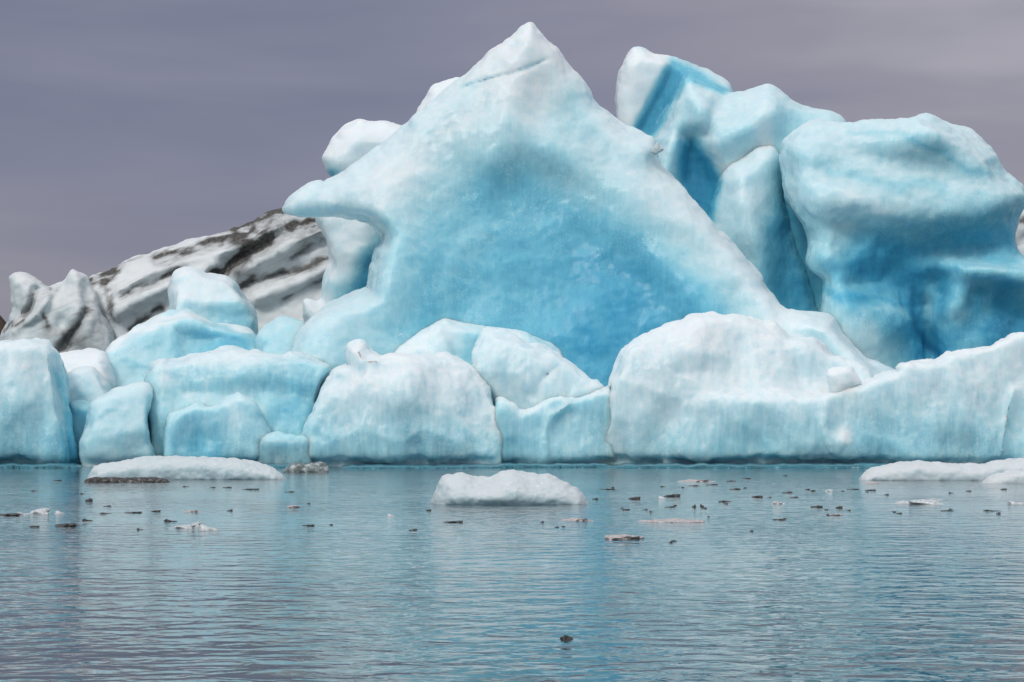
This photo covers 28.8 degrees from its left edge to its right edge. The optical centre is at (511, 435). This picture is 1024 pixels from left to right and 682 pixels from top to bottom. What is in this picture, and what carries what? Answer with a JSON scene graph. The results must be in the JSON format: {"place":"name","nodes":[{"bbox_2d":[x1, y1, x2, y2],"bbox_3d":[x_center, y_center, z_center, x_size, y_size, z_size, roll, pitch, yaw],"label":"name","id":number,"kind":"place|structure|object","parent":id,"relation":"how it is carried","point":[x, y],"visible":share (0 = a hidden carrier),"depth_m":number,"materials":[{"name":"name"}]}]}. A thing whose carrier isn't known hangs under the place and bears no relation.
{"place":"outdoors","nodes":[
{"label":"outdoors","id":0,"kind":"place"},
{"bbox_2d":[0,315,5,334],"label":"hill","id":1,"kind":"structure","parent":0,"point":[2,322],"depth_m":416.59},
{"bbox_2d":[0,466,1023,681],"bbox_3d":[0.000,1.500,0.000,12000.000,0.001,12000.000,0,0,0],"label":"water","id":2,"kind":"structure","parent":0,"point":[262,584],"depth_m":20.59,"materials":[{"name":"blue liquid"}]},
{"bbox_2d":[0,513,19,515],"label":"ice piece","id":3,"kind":"object","parent":2,"relation":"on","point":[14,514],"visible":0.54,"depth_m":37.23,"materials":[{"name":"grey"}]},
{"bbox_2d":[26,508,50,513],"bbox_3d":[-9.112,1.508,38.220,0.515,0.232,0.456,0,0,-26],"label":"ice piece","id":4,"kind":"object","parent":2,"relation":"on","point":[42,511],"visible":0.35,"depth_m":38.16,"materials":[{"name":"white ice"}]},
{"bbox_2d":[0,338,81,467],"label":"block iceberg","id":5,"kind":"object","parent":2,"relation":"on","point":[36,423],"visible":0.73,"depth_m":96.92,"materials":[{"name":"blue ice"}]},
{"bbox_2d":[0,269,113,352],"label":"scalloped iceberg","id":6,"kind":"object","parent":2,"relation":"on","point":[65,315],"visible":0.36,"depth_m":123.34,"materials":[{"name":"white ice"}]},
{"bbox_2d":[55,523,76,525],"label":"ice piece","id":7,"kind":"object","parent":2,"relation":"on","point":[70,524],"visible":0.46,"depth_m":32.89,"materials":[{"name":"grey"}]},
{"bbox_2d":[70,400,90,464],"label":"block iceberg","id":8,"kind":"object","parent":2,"relation":"on","point":[79,409],"visible":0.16,"depth_m":99.87,"materials":[{"name":"blue ice"}]},
{"bbox_2d":[60,348,115,388],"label":"shelf iceberg","id":9,"kind":"object","parent":2,"relation":"on","point":[98,360],"visible":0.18,"depth_m":105.28,"materials":[{"name":"white ice"}]},
{"bbox_2d":[67,366,110,401],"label":"block iceberg","id":10,"kind":"object","parent":2,"relation":"on","point":[89,383],"visible":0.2,"depth_m":102.62,"materials":[{"name":"blue ice"}]},
{"bbox_2d":[79,381,154,465],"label":"rounded iceberg","id":11,"kind":"object","parent":2,"relation":"on","point":[116,428],"visible":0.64,"depth_m":97.04,"materials":[{"name":"blue ice"}]},
{"bbox_2d":[84,477,169,481],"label":"ice slab","id":12,"kind":"structure","parent":2,"relation":"on","point":[126,479],"depth_m":63.56,"materials":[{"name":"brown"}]},
{"bbox_2d":[105,308,256,386],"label":"ice block","id":13,"kind":"object","parent":2,"relation":"on","point":[135,352],"visible":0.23,"depth_m":108.57,"materials":[{"name":"blue ice"}]},
{"bbox_2d":[173,524,195,527],"bbox_3d":[-5.377,1.504,32.340,0.503,0.125,0.445,0,0,-14],"label":"ice piece","id":14,"kind":"object","parent":2,"relation":"on","point":[187,526],"visible":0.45,"depth_m":32.28,"materials":[{"name":"white ice"}]},
{"bbox_2d":[87,455,285,479],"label":"ice floe","id":15,"kind":"object","parent":2,"relation":"on","point":[175,467],"visible":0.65,"depth_m":67.36,"materials":[{"name":"white ice"}]},
{"bbox_2d":[197,524,211,529],"bbox_3d":[-4.891,1.516,31.746,0.367,0.212,0.319,0,0,0],"label":"ice piece","id":16,"kind":"object","parent":2,"relation":"on","point":[203,527],"visible":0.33,"depth_m":31.67,"materials":[{"name":"white ice"}]},
{"bbox_2d":[89,208,328,339],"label":"ash banded iceberg","id":17,"kind":"object","parent":2,"relation":"on","point":[273,264],"visible":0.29,"depth_m":126.51,"materials":[{"name":"white ice"}]},
{"bbox_2d":[167,267,257,334],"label":"block iceberg","id":18,"kind":"object","parent":2,"relation":"on","point":[217,298],"visible":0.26,"depth_m":113.35,"materials":[{"name":"ice"}]},
{"bbox_2d":[144,345,329,467],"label":"block iceberg","id":19,"kind":"object","parent":2,"relation":"on","point":[231,401],"visible":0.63,"depth_m":98.67,"materials":[{"name":"blue ice"}]},
{"bbox_2d":[254,315,304,353],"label":"rounded iceberg","id":20,"kind":"object","parent":2,"relation":"on","point":[277,335],"visible":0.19,"depth_m":106.62,"materials":[{"name":"blue ice"}]},
{"bbox_2d":[283,461,329,472],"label":"ice chunk","id":21,"kind":"object","parent":2,"relation":"on","point":[313,467],"visible":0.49,"depth_m":80.19,"materials":[{"name":"grey ice"}]},
{"bbox_2d":[302,217,380,322],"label":"wedge iceberg","id":22,"kind":"object","parent":2,"relation":"on","point":[352,245],"visible":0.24,"depth_m":119.98,"materials":[{"name":"white ice"}]},
{"bbox_2d":[322,119,400,176],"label":"white iceberg","id":23,"kind":"object","parent":2,"relation":"on","point":[351,142],"visible":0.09,"depth_m":118.00,"materials":[{"name":"white ice"}]},
{"bbox_2d":[301,339,502,468],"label":"block iceberg","id":24,"kind":"object","parent":2,"relation":"on","point":[372,409],"visible":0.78,"depth_m":96.53,"materials":[{"name":"white ice"}]},
{"bbox_2d":[416,77,459,111],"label":"white iceberg","id":25,"kind":"object","parent":2,"relation":"on","point":[435,90],"visible":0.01,"depth_m":124.82,"materials":[{"name":"white ice"}]},
{"bbox_2d":[443,521,462,522],"bbox_3d":[-0.969,1.505,34.349,0.373,0.063,0.330,0,0,17],"label":"ice crumb","id":26,"kind":"object","parent":2,"relation":"on","point":[453,522],"visible":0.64,"depth_m":34.24,"materials":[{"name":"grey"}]},
{"bbox_2d":[394,318,561,365],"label":"rounded iceberg","id":27,"kind":"object","parent":2,"relation":"on","point":[455,338],"visible":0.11,"depth_m":102.61,"materials":[{"name":"blue ice"}]},
{"bbox_2d":[430,469,588,504],"bbox_3d":[-0.025,1.318,43.897,3.588,1.135,2.117,0,0,0],"label":"ice floe","id":28,"kind":"object","parent":2,"relation":"on","point":[511,487],"visible":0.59,"depth_m":43.17,"materials":[{"name":"white ice"}]},
{"bbox_2d":[471,327,615,467],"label":"block iceberg","id":29,"kind":"object","parent":2,"relation":"on","point":[551,405],"visible":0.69,"depth_m":97.76,"materials":[{"name":"ice"}]},
{"bbox_2d":[559,635,572,638],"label":"ice piece","id":30,"kind":"object","parent":2,"relation":"on","point":[566,637],"visible":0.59,"depth_m":14.68,"materials":[{"name":"black ice"}]},
{"bbox_2d":[562,518,592,520],"bbox_3d":[1.114,1.508,35.026,0.620,0.106,0.437,0,0,-7],"label":"ice piece","id":31,"kind":"object","parent":2,"relation":"on","point":[576,519],"visible":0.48,"depth_m":34.99,"materials":[{"name":"white ice"}]},
{"bbox_2d":[282,22,893,399],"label":"peaked iceberg","id":32,"kind":"object","parent":2,"relation":"on","point":[520,179],"visible":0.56,"depth_m":105.94,"materials":[{"name":"blue ice"}]},
{"bbox_2d":[605,534,643,538],"bbox_3d":[1.627,1.502,29.019,0.553,0.124,0.465,0,0,-32],"label":"ice piece","id":33,"kind":"object","parent":2,"relation":"on","point":[622,536],"visible":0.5,"depth_m":28.89,"materials":[{"name":"white ice"}]},
{"bbox_2d":[638,518,704,522],"bbox_3d":[2.779,1.505,34.693,1.236,0.116,0.951,0,0,3],"label":"ice piece","id":34,"kind":"object","parent":2,"relation":"on","point":[674,520],"visible":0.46,"depth_m":34.56,"materials":[{"name":"white ice"}]},
{"bbox_2d":[664,494,680,496],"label":"ice piece","id":35,"kind":"object","parent":2,"relation":"on","point":[675,495],"visible":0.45,"depth_m":48.67,"materials":[{"name":"grey ice"}]},
{"bbox_2d":[680,479,715,481],"bbox_3d":[5.920,1.512,64.657,1.320,0.157,0.931,0,0,-8],"label":"ice piece","id":36,"kind":"object","parent":2,"relation":"on","point":[689,480],"visible":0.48,"depth_m":64.54,"materials":[{"name":"white ice"}]},
{"bbox_2d":[614,46,845,311],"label":"twisted iceberg","id":37,"kind":"object","parent":2,"relation":"on","point":[715,137],"visible":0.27,"depth_m":116.04,"materials":[{"name":"blue ice"}]},
{"bbox_2d":[772,501,785,503],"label":"ice piece","id":38,"kind":"object","parent":2,"relation":"on","point":[776,502],"visible":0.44,"depth_m":43.62,"materials":[{"name":"white ice"}]},
{"bbox_2d":[597,311,1023,468],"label":"long iceberg","id":39,"kind":"object","parent":2,"relation":"on","point":[711,389],"visible":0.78,"depth_m":96.99,"materials":[{"name":"white ice"}]},
{"bbox_2d":[826,365,861,392],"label":"ice chunk","id":40,"kind":"object","parent":39,"relation":"on","point":[840,378],"visible":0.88,"depth_m":96.62,"materials":[{"name":"white ice"}]},
{"bbox_2d":[779,113,1023,368],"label":"iceberg","id":41,"kind":"object","parent":2,"relation":"on","point":[910,225],"visible":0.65,"depth_m":109.88,"materials":[{"name":"blue ice"}]},
{"bbox_2d":[895,498,942,503],"bbox_3d":[8.798,1.508,43.664,1.313,0.241,1.162,0,0,-22],"label":"ice piece","id":42,"kind":"object","parent":2,"relation":"on","point":[926,501],"visible":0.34,"depth_m":43.56,"materials":[{"name":"white ice"}]},
{"bbox_2d":[859,458,1023,480],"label":"ice floe","id":43,"kind":"object","parent":2,"relation":"on","point":[918,470],"visible":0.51,"depth_m":66.06,"materials":[{"name":"white ice"}]},
{"bbox_2d":[981,470,1023,482],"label":"ice floe","id":44,"kind":"object","parent":2,"relation":"on","point":[1012,476],"visible":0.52,"depth_m":62.40,"materials":[{"name":"white ice"}]},
{"bbox_2d":[1007,501,1023,503],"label":"ice piece","id":45,"kind":"object","parent":2,"relation":"on","point":[1011,502],"visible":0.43,"depth_m":43.60,"materials":[{"name":"white ice"}]},
{"bbox_2d":[1016,210,1023,254],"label":"ash banded iceberg","id":46,"kind":"object","parent":2,"relation":"on","point":[1020,236],"visible":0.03,"depth_m":132.21,"materials":[{"name":"white ice"}]},
{"bbox_2d":[0,0,1023,322],"label":"sky","id":47,"kind":"structure","parent":0,"point":[129,128],"materials":[{"name":"grey"}]}
]}

